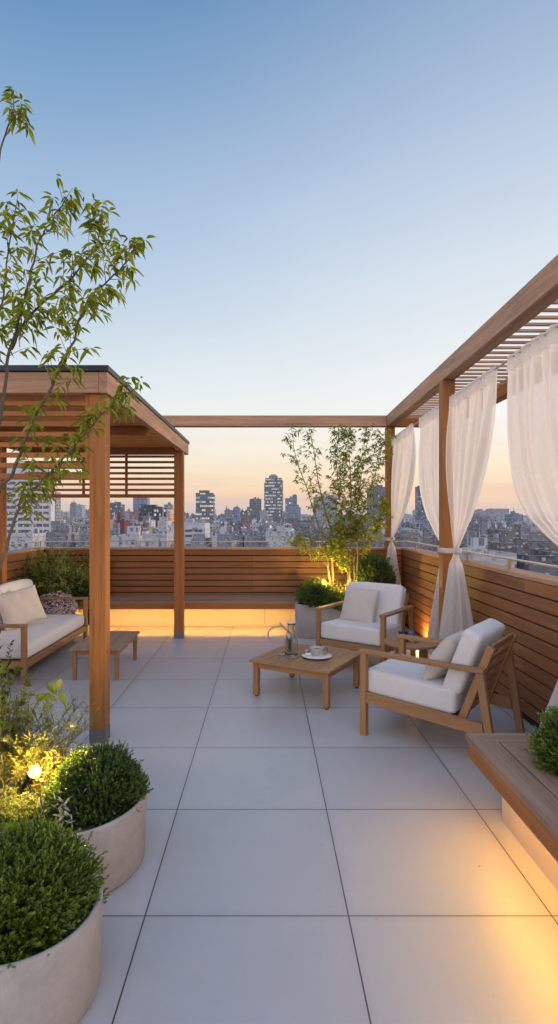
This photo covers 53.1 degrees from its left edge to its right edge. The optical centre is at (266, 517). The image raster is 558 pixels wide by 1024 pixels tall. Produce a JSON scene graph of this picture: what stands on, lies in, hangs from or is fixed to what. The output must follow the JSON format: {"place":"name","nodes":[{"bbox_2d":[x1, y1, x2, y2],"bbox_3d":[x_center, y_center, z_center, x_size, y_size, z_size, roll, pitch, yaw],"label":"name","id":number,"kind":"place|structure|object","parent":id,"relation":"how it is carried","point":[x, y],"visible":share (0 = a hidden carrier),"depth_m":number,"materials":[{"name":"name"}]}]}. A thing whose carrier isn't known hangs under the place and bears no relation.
{"place":"outdoors","nodes":[
{"label":"outdoors","id":0,"kind":"place"},
{"bbox_2d":[0,629,16,758],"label":"upright sprig","id":1,"kind":"object","parent":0,"point":[4,705],"visible":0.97,"depth_m":2.92,"materials":[{"name":"green plant"}]},
{"bbox_2d":[7,461,54,535],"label":"building","id":2,"kind":"structure","parent":0,"point":[47,511],"depth_m":270.00,"materials":[{"name":"white concrete"}]},
{"bbox_2d":[55,491,60,520],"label":"building","id":3,"kind":"structure","parent":0,"point":[58,509],"depth_m":506.05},
{"bbox_2d":[70,502,77,518],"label":"building","id":4,"kind":"structure","parent":0,"point":[73,509],"depth_m":900.00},
{"bbox_2d":[69,520,79,531],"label":"building","id":5,"kind":"structure","parent":0,"point":[74,528],"depth_m":260.18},
{"bbox_2d":[0,86,154,568],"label":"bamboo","id":6,"kind":"object","parent":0,"point":[19,327],"visible":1,"depth_m":3.06,"materials":[{"name":"green plant"}]},
{"bbox_2d":[76,504,84,519],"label":"building","id":7,"kind":"structure","parent":0,"point":[80,511],"depth_m":900.00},
{"bbox_2d":[77,517,88,531],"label":"building","id":8,"kind":"structure","parent":0,"point":[83,527],"depth_m":389.08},
{"bbox_2d":[76,530,113,546],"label":"building","id":9,"kind":"structure","parent":0,"point":[86,538],"depth_m":125.77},
{"bbox_2d":[113,523,120,534],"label":"building","id":10,"kind":"structure","parent":0,"point":[116,527],"depth_m":174.79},
{"bbox_2d":[110,500,124,519],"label":"building","id":11,"kind":"structure","parent":0,"point":[116,507],"depth_m":700.00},
{"bbox_2d":[115,512,130,533],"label":"building","id":12,"kind":"structure","parent":0,"point":[124,523],"depth_m":200.17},
{"bbox_2d":[110,526,141,546],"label":"building","id":13,"kind":"structure","parent":0,"point":[133,533],"depth_m":125.04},
{"bbox_2d":[129,508,138,520],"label":"building","id":14,"kind":"structure","parent":0,"point":[134,515],"depth_m":700.00,"materials":[{"name":"brick"}]},
{"bbox_2d":[125,516,153,535],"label":"building","id":15,"kind":"structure","parent":0,"point":[144,524],"depth_m":165.45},
{"bbox_2d":[139,505,173,527],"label":"building","id":16,"kind":"structure","parent":0,"point":[154,512],"depth_m":400.00,"materials":[{"name":"black glass"}]},
{"bbox_2d":[142,517,173,546],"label":"building","id":17,"kind":"structure","parent":0,"point":[162,533],"depth_m":116.68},
{"bbox_2d":[172,529,210,546],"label":"building","id":18,"kind":"structure","parent":0,"point":[198,537],"depth_m":125.04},
{"bbox_2d":[196,490,215,522],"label":"building","id":19,"kind":"structure","parent":0,"point":[205,505],"depth_m":700.00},
{"bbox_2d":[210,527,219,546],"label":"building","id":20,"kind":"structure","parent":0,"point":[213,536],"depth_m":238.45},
{"bbox_2d":[210,519,220,532],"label":"building","id":21,"kind":"structure","parent":0,"point":[215,525],"depth_m":385.25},
{"bbox_2d":[220,521,232,533],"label":"building","id":22,"kind":"structure","parent":0,"point":[223,529],"depth_m":170.00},
{"bbox_2d":[220,516,234,522],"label":"building","id":23,"kind":"structure","parent":0,"point":[222,518],"depth_m":545.10,"materials":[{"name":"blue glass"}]},
{"bbox_2d":[224,506,232,517],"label":"building","id":24,"kind":"structure","parent":0,"point":[228,512],"depth_m":700.00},
{"bbox_2d":[217,520,244,546],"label":"building","id":25,"kind":"structure","parent":0,"point":[229,535],"depth_m":126.12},
{"bbox_2d":[221,519,243,531],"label":"building","id":26,"kind":"structure","parent":0,"point":[236,526],"depth_m":375.74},
{"bbox_2d":[233,506,240,522],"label":"building","id":27,"kind":"structure","parent":0,"point":[236,511],"depth_m":705.00,"materials":[{"name":"blue glass"}]},
{"bbox_2d":[240,508,247,520],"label":"building","id":28,"kind":"structure","parent":0,"point":[243,514],"depth_m":650.00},
{"bbox_2d":[239,515,256,528],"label":"building","id":29,"kind":"structure","parent":0,"point":[246,521],"depth_m":508.42,"materials":[{"name":"brick"}]},
{"bbox_2d":[247,497,260,522],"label":"building","id":30,"kind":"structure","parent":0,"point":[254,508],"depth_m":800.00,"materials":[{"name":"blue glass"}]},
{"bbox_2d":[244,529,263,546],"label":"building","id":31,"kind":"structure","parent":0,"point":[248,537],"depth_m":122.65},
{"bbox_2d":[244,524,266,546],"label":"building","id":32,"kind":"structure","parent":0,"point":[261,531],"depth_m":179.51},
{"bbox_2d":[250,516,262,530],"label":"building","id":33,"kind":"structure","parent":0,"point":[254,525],"depth_m":389.21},
{"bbox_2d":[260,510,267,522],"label":"building","id":34,"kind":"structure","parent":0,"point":[264,515],"depth_m":600.00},
{"bbox_2d":[265,518,275,528],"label":"building","id":35,"kind":"structure","parent":0,"point":[267,522],"depth_m":368.16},
{"bbox_2d":[264,474,282,521],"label":"building","id":36,"kind":"structure","parent":0,"point":[273,495],"depth_m":900.00,"materials":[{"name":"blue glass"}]},
{"bbox_2d":[0,624,557,1023],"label":"terrace floor","id":37,"kind":"structure","parent":0,"point":[308,858],"depth_m":2.59,"materials":[{"name":"tile"}]},
{"bbox_2d":[7,541,44,594],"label":"parapet wall","id":38,"kind":"structure","parent":37,"relation":"on","point":[15,561],"depth_m":7.50,"materials":[{"name":"brown"}]},
{"bbox_2d":[0,579,87,684],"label":"sofa","id":39,"kind":"object","parent":37,"relation":"on","point":[34,642],"visible":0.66,"depth_m":6.03,"materials":[{"name":"fabric"}]},
{"bbox_2d":[0,585,47,630],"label":"pillow","id":40,"kind":"object","parent":39,"relation":"on","point":[23,606],"visible":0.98,"depth_m":6.16,"materials":[{"name":"fabric"}]},
{"bbox_2d":[0,874,102,1023],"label":"planter pot","id":41,"kind":"object","parent":37,"relation":"on","point":[60,985],"visible":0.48,"depth_m":1.69,"materials":[{"name":"concrete"}]},
{"bbox_2d":[0,806,110,972],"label":"box shrub","id":42,"kind":"object","parent":41,"relation":"in","point":[49,890],"visible":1,"depth_m":1.79,"materials":[{"name":"green plant"}]},
{"bbox_2d":[45,609,70,613],"bbox_3d":[-2.800,1.395,7.430,0.400,0.410,0.400,0,0,0],"label":"planter pot","id":43,"kind":"object","parent":37,"relation":"on","point":[59,611],"visible":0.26,"depth_m":7.26,"materials":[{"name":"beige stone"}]},
{"bbox_2d":[40,590,78,613],"bbox_3d":[-2.801,1.124,7.431,0.596,0.306,0.552,0,0,0],"label":"flowering plant","id":44,"kind":"object","parent":43,"relation":"in","point":[60,605],"visible":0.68,"depth_m":7.30,"materials":[{"name":"pink plant"}]},
{"bbox_2d":[0,776,146,894],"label":"planter pot","id":45,"kind":"object","parent":37,"relation":"on","point":[121,839],"visible":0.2,"depth_m":2.41,"materials":[{"name":"concrete"}]},
{"bbox_2d":[0,784,47,829],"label":"grass clump","id":46,"kind":"object","parent":45,"relation":"in","point":[19,809],"visible":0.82,"depth_m":2.46,"materials":[{"name":"green plant"}]},
{"bbox_2d":[16,766,40,799],"bbox_3d":[-1.111,1.307,2.610,0.124,0.286,0.054,0,0,14],"label":"garden lamp","id":47,"kind":"object","parent":45,"relation":"in","point":[28,782],"visible":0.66,"depth_m":2.59,"materials":[{"name":"white"}]},
{"bbox_2d":[0,659,65,757],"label":"leafy shrub","id":48,"kind":"object","parent":45,"relation":"in","point":[53,689],"visible":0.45,"depth_m":3.12,"materials":[{"name":"green plant"}]},
{"bbox_2d":[0,734,87,811],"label":"wispy shrub","id":49,"kind":"object","parent":45,"relation":"in","point":[34,759],"visible":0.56,"depth_m":2.73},
{"bbox_2d":[0,674,101,785],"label":"wispy shrub","id":50,"kind":"object","parent":45,"relation":"in","point":[24,740],"visible":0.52,"depth_m":3.08,"materials":[{"name":"green plant"}]},
{"bbox_2d":[23,777,86,833],"bbox_3d":[-0.855,1.220,2.406,0.238,0.225,0.323,0,0,26],"label":"silver herb","id":51,"kind":"object","parent":45,"relation":"in","point":[61,816],"visible":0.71,"depth_m":2.34,"materials":[{"name":"green plant"}]},
{"bbox_2d":[39,740,153,828],"bbox_3d":[-0.778,1.203,2.603,0.514,0.321,0.513,0,0,0],"label":"box shrub","id":52,"kind":"object","parent":45,"relation":"in","point":[114,781],"visible":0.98,"depth_m":2.49,"materials":[{"name":"green plant"}]},
{"bbox_2d":[71,609,82,614],"bbox_3d":[-2.900,1.435,7.920,0.540,0.330,0.480,0,0,0],"label":"planter box","id":53,"kind":"object","parent":37,"relation":"on","point":[80,612],"depth_m":7.84,"materials":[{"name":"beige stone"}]},
{"bbox_2d":[11,542,118,596],"bbox_3d":[-2.896,0.820,7.876,1.437,0.964,1.731,0,0,0],"label":"feathery shrub","id":54,"kind":"object","parent":53,"relation":"in","point":[43,585],"visible":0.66,"depth_m":7.59,"materials":[{"name":"green plant"}]},
{"bbox_2d":[53,572,88,611],"bbox_3d":[-2.726,1.011,7.820,0.619,0.597,0.599,0,0,0],"label":"box shrub","id":55,"kind":"object","parent":53,"relation":"in","point":[80,593],"visible":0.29,"depth_m":7.70,"materials":[{"name":"green plant"}]},
{"bbox_2d":[0,365,189,742],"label":"pavilion","id":56,"kind":"structure","parent":37,"relation":"on","point":[150,432],"depth_m":3.98,"materials":[{"name":"brown wood"}]},
{"bbox_2d":[69,631,139,679],"bbox_3d":[-1.675,1.442,5.870,0.496,0.315,0.870,0,0,0],"label":"table","id":57,"kind":"object","parent":37,"relation":"on","point":[120,641],"visible":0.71,"depth_m":5.59,"materials":[{"name":"brown wood"}]},
{"bbox_2d":[77,595,296,625],"bbox_3d":[-1.070,1.380,7.981,3.060,0.440,0.618,0,0,0],"label":"bench","id":58,"kind":"object","parent":37,"relation":"on","point":[199,610],"visible":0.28,"depth_m":8.22,"materials":[{"name":"brown wood"}]},
{"bbox_2d":[43,541,405,623],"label":"parapet wall","id":59,"kind":"structure","parent":37,"relation":"on","point":[232,570],"depth_m":8.30,"materials":[{"name":"brown"}]},
{"bbox_2d":[249,644,359,709],"bbox_3d":[0.383,1.435,5.120,0.784,0.330,0.784,0,0,30],"label":"coffee table","id":60,"kind":"object","parent":37,"relation":"on","point":[338,661],"visible":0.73,"depth_m":4.95,"materials":[{"name":"brown wood"}]},
{"bbox_2d":[285,622,297,657],"bbox_3d":[0.230,1.114,5.087,0.121,0.311,0.121,0,0,0],"label":"carafe","id":61,"kind":"object","parent":60,"relation":"on","point":[291,644],"visible":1,"depth_m":5.04,"materials":[{"name":"clear glass"}]},
{"bbox_2d":[267,622,287,644],"bbox_3d":[0.131,1.120,5.183,0.238,0.300,0.075,0,0,0],"label":"handle","id":62,"kind":"object","parent":61,"relation":"attached to","point":[283,626],"visible":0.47,"depth_m":5.17,"materials":[{"name":"metal"}]},
{"bbox_2d":[302,651,331,658],"bbox_3d":[0.459,1.258,5.052,0.275,0.023,0.275,0,0,0],"label":"plate","id":63,"kind":"object","parent":60,"relation":"on","point":[328,655],"visible":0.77,"depth_m":4.99,"materials":[{"name":"white"}]},
{"bbox_3d":[0.459,1.252,5.047,0.152,0.015,0.152,0,0,0],"label":"saucer","id":64,"kind":"object","parent":63,"relation":"on","visible":0},
{"bbox_2d":[310,646,327,655],"bbox_3d":[0.468,1.215,5.058,0.125,0.075,0.153,0,0,43],"label":"cup","id":65,"kind":"object","parent":64,"relation":"on","point":[316,650],"visible":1,"depth_m":5.02,"materials":[{"name":"white ceramic"}]},
{"bbox_2d":[295,600,341,638],"bbox_3d":[1.080,1.377,7.700,1.320,0.446,0.840,0,0,7],"label":"planter","id":66,"kind":"object","parent":37,"relation":"on","point":[305,621],"visible":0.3,"depth_m":7.34,"materials":[{"name":"grey concrete"}]},
{"bbox_2d":[294,575,323,603],"bbox_3d":[0.655,1.025,7.828,0.537,0.446,0.548,0,0,0],"label":"box shrub","id":67,"kind":"object","parent":66,"relation":"in","point":[310,581],"visible":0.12,"depth_m":7.80,"materials":[{"name":"green plant"}]},
{"bbox_2d":[280,423,349,585],"bbox_3d":[0.698,-0.042,7.730,1.018,2.531,0.538,0,0,0],"label":"young tree","id":68,"kind":"object","parent":66,"relation":"in","point":[300,541],"visible":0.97,"depth_m":7.71,"materials":[{"name":"green plant"}]},
{"bbox_2d":[296,579,338,607],"bbox_3d":[0.688,1.011,7.460,0.587,0.355,0.610,0,0,-32],"label":"box shrub","id":69,"kind":"object","parent":66,"relation":"in","point":[317,593],"visible":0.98,"depth_m":7.32,"materials":[{"name":"green plant"}]},
{"bbox_2d":[332,590,345,610],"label":"box shrub","id":70,"kind":"object","parent":66,"relation":"in","point":[341,596],"visible":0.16,"depth_m":7.29,"materials":[{"name":"green plant"}]},
{"bbox_2d":[332,576,354,594],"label":"lit ground cover","id":71,"kind":"object","parent":66,"relation":"in","point":[339,588],"visible":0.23,"depth_m":7.61,"materials":[{"name":"yellow plant"}]},
{"bbox_2d":[323,423,397,583],"bbox_3d":[1.284,-0.046,7.718,1.001,2.534,0.544,0,0,0],"label":"young tree","id":72,"kind":"object","parent":66,"relation":"in","point":[353,529],"visible":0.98,"depth_m":7.68,"materials":[{"name":"green plant"}]},
{"bbox_2d":[162,254,557,630],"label":"pergola","id":73,"kind":"object","parent":37,"relation":"on","point":[534,296],"visible":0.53,"depth_m":5.38,"materials":[{"name":"brown wood"}]},
{"bbox_2d":[383,423,415,584],"bbox_3d":[1.810,0.019,7.569,0.315,2.345,1.423,0,0,0],"label":"curtain","id":74,"kind":"object","parent":73,"relation":"hanging from","point":[403,462],"visible":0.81,"depth_m":7.52,"materials":[{"name":"white fabric"}]},
{"bbox_2d":[418,405,438,654],"bbox_3d":[1.782,0.130,6.042,0.306,2.565,1.083,0,0,0],"label":"curtain","id":75,"kind":"object","parent":73,"relation":"hanging from","point":[428,466],"visible":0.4,"depth_m":5.93,"materials":[{"name":"white fabric"}]},
{"bbox_2d":[437,366,496,639],"bbox_3d":[1.783,0.029,4.876,0.339,2.365,1.258,0,0,0],"label":"curtain","id":76,"kind":"object","parent":73,"relation":"hanging from","point":[471,419],"visible":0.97,"depth_m":5.01,"materials":[{"name":"white fabric"}]},
{"bbox_2d":[506,324,557,732],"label":"curtain","id":77,"kind":"object","parent":73,"relation":"hanging from","point":[532,405],"visible":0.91,"depth_m":3.55,"materials":[{"name":"white fabric"}]},
{"bbox_2d":[315,581,415,662],"bbox_3d":[1.103,1.171,6.115,0.816,0.865,0.854,0,0,36],"label":"armchair","id":78,"kind":"object","parent":37,"relation":"on","point":[391,608],"visible":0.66,"depth_m":5.96,"materials":[{"name":"fabric"}]},
{"bbox_2d":[339,586,379,622],"bbox_3d":[1.025,0.975,6.145,0.420,0.400,0.136,4,-18,36],"label":"pillow","id":79,"kind":"object","parent":78,"relation":"on","point":[359,605],"visible":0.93,"depth_m":6.09,"materials":[{"name":"fabric"}]},
{"bbox_2d":[384,636,438,658],"bbox_3d":[1.320,1.365,5.080,0.490,0.472,0.490,0,0,0],"label":"side table","id":80,"kind":"object","parent":37,"relation":"on","point":[422,648],"visible":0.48,"depth_m":4.95,"materials":[{"name":"brown wood"}]},
{"bbox_2d":[358,618,524,735],"bbox_3d":[1.283,1.171,4.081,0.984,0.864,0.716,0,0,38],"label":"armchair","id":81,"kind":"object","parent":37,"relation":"on","point":[460,689],"visible":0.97,"depth_m":3.87,"materials":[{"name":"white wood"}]},
{"bbox_2d":[422,631,462,679],"bbox_3d":[1.299,0.985,3.991,0.173,0.400,0.420,40,23,31],"label":"pillow","id":82,"kind":"object","parent":81,"relation":"on","point":[444,650],"visible":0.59,"depth_m":3.85,"materials":[{"name":"fabric"}]},
{"bbox_2d":[401,541,557,728],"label":"parapet wall","id":83,"kind":"structure","parent":37,"relation":"on","point":[522,604],"depth_m":4.55,"materials":[{"name":"brown"}]},
{"bbox_2d":[465,733,557,891],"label":"planter bench","id":84,"kind":"object","parent":37,"relation":"on","point":[523,786],"visible":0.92,"depth_m":2.54,"materials":[{"name":"brown wood"}]},
{"bbox_2d":[521,705,557,775],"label":"box shrub","id":85,"kind":"object","parent":84,"relation":"on","point":[543,738],"visible":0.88,"depth_m":2.57,"materials":[{"name":"green plant"}]},
{"bbox_2d":[0,0,557,515],"label":"sky","id":86,"kind":"structure","parent":0,"point":[334,196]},
{"bbox_2d":[275,515,284,524],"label":"building","id":87,"kind":"structure","parent":0,"point":[277,519],"depth_m":790.57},
{"bbox_2d":[266,517,294,546],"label":"building","id":88,"kind":"structure","parent":0,"point":[278,533],"depth_m":118.29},
{"bbox_2d":[285,496,293,518],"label":"building","id":89,"kind":"structure","parent":0,"point":[289,502],"depth_m":850.00,"materials":[{"name":"blue glass"}]},
{"bbox_2d":[284,523,295,536],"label":"building","id":90,"kind":"structure","parent":0,"point":[288,527],"depth_m":257.53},
{"bbox_2d":[284,518,298,527],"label":"building","id":91,"kind":"structure","parent":0,"point":[295,522],"depth_m":532.62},
{"bbox_2d":[286,504,300,528],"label":"building","id":92,"kind":"structure","parent":0,"point":[293,512],"depth_m":700.00,"materials":[{"name":"blue glass"}]},
{"bbox_2d":[301,518,312,526],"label":"building","id":93,"kind":"structure","parent":0,"point":[304,523],"depth_m":517.86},
{"bbox_2d":[296,529,327,546],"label":"building","id":94,"kind":"structure","parent":0,"point":[316,533],"depth_m":124.68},
{"bbox_2d":[313,493,336,526],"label":"building","id":95,"kind":"structure","parent":0,"point":[319,513],"depth_m":500.00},
{"bbox_2d":[323,580,341,596],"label":"lit ground cover","id":96,"kind":"object","parent":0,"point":[335,586],"visible":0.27,"depth_m":7.60,"materials":[{"name":"yellow plant"}]},
{"bbox_2d":[350,549,397,583],"bbox_3d":[1.500,0.839,7.731,0.680,0.789,0.639,0,0,-31],"label":"box shrub","id":97,"kind":"object","parent":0,"point":[374,567],"visible":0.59,"depth_m":7.59,"materials":[{"name":"green plant"}]},
{"bbox_2d":[367,485,384,521],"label":"building","id":98,"kind":"structure","parent":0,"point":[380,489],"depth_m":600.00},
{"bbox_2d":[403,514,411,521],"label":"building","id":99,"kind":"structure","parent":0,"point":[407,517],"depth_m":1014.03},
{"bbox_2d":[401,526,422,542],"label":"building","id":100,"kind":"structure","parent":0,"point":[420,536],"depth_m":176.87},
{"bbox_2d":[398,518,425,531],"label":"building","id":101,"kind":"structure","parent":0,"point":[410,524],"depth_m":232.02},
{"bbox_2d":[395,530,438,551],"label":"building","id":102,"kind":"structure","parent":0,"point":[412,536],"depth_m":111.87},
{"bbox_2d":[415,486,425,520],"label":"building","id":103,"kind":"structure","parent":0,"point":[420,513],"depth_m":700.00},
{"bbox_2d":[414,520,430,528],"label":"building","id":104,"kind":"structure","parent":0,"point":[422,524],"depth_m":375.91,"materials":[{"name":"grey glass"}]},
{"bbox_2d":[436,519,476,547],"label":"building","id":105,"kind":"structure","parent":0,"point":[471,533],"depth_m":102.69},
{"bbox_2d":[473,508,485,515],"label":"building","id":106,"kind":"structure","parent":0,"point":[481,512],"depth_m":1200.00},
{"bbox_2d":[466,518,498,546],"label":"building","id":107,"kind":"structure","parent":0,"point":[483,527],"depth_m":94.04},
{"bbox_2d":[458,527,516,567],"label":"building","id":108,"kind":"structure","parent":0,"point":[479,545],"depth_m":62.59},
{"bbox_2d":[483,511,497,525],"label":"building","id":109,"kind":"structure","parent":0,"point":[494,518],"depth_m":500.00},
{"bbox_2d":[486,508,508,516],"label":"building","id":110,"kind":"structure","parent":0,"point":[499,512],"depth_m":1100.00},
{"bbox_2d":[488,522,511,528],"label":"building","id":111,"kind":"structure","parent":0,"point":[505,525],"depth_m":379.32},
{"bbox_2d":[492,523,511,529],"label":"building","id":112,"kind":"structure","parent":0,"point":[498,527],"depth_m":234.38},
{"bbox_2d":[505,508,522,526],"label":"building","id":113,"kind":"structure","parent":0,"point":[508,518],"depth_m":480.39,"materials":[{"name":"grey glass"}]},
{"bbox_2d":[509,518,539,531],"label":"building","id":114,"kind":"structure","parent":0,"point":[533,528],"depth_m":388.10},
{"bbox_2d":[514,524,546,537],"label":"building","id":115,"kind":"structure","parent":0,"point":[537,534],"depth_m":235.70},
{"bbox_2d":[519,519,546,539],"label":"building","id":116,"kind":"structure","parent":0,"point":[523,536],"depth_m":165.66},
{"label":"ground","id":117,"kind":"structure","parent":0,"visible":0},
{"bbox_2d":[8,529,45,549],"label":"building","id":118,"kind":"structure","parent":117,"relation":"on","point":[35,535],"depth_m":115.68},
{"bbox_2d":[43,511,85,546],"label":"building","id":119,"kind":"structure","parent":117,"relation":"on","point":[60,530],"depth_m":124.34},
{"bbox_2d":[133,498,149,511],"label":"building","id":120,"kind":"structure","parent":117,"relation":"on","point":[138,503],"depth_m":800.00,"materials":[{"name":"grey glass"}]},
{"bbox_2d":[171,518,209,544],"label":"building","id":121,"kind":"structure","parent":117,"relation":"on","point":[191,527],"depth_m":180.00,"materials":[{"name":"white concrete"}]},
{"bbox_2d":[358,514,383,546],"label":"building","id":122,"kind":"structure","parent":117,"relation":"on","point":[378,544],"depth_m":115.31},
{"bbox_2d":[470,519,498,537],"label":"building","id":123,"kind":"structure","parent":117,"relation":"on","point":[491,530],"depth_m":173.19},
{"bbox_2d":[488,513,556,554],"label":"building","id":124,"kind":"structure","parent":117,"relation":"on","point":[505,544],"depth_m":70.47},
{"bbox_2d":[488,537,557,576],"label":"building","id":125,"kind":"structure","parent":117,"relation":"on","point":[546,557],"depth_m":60.52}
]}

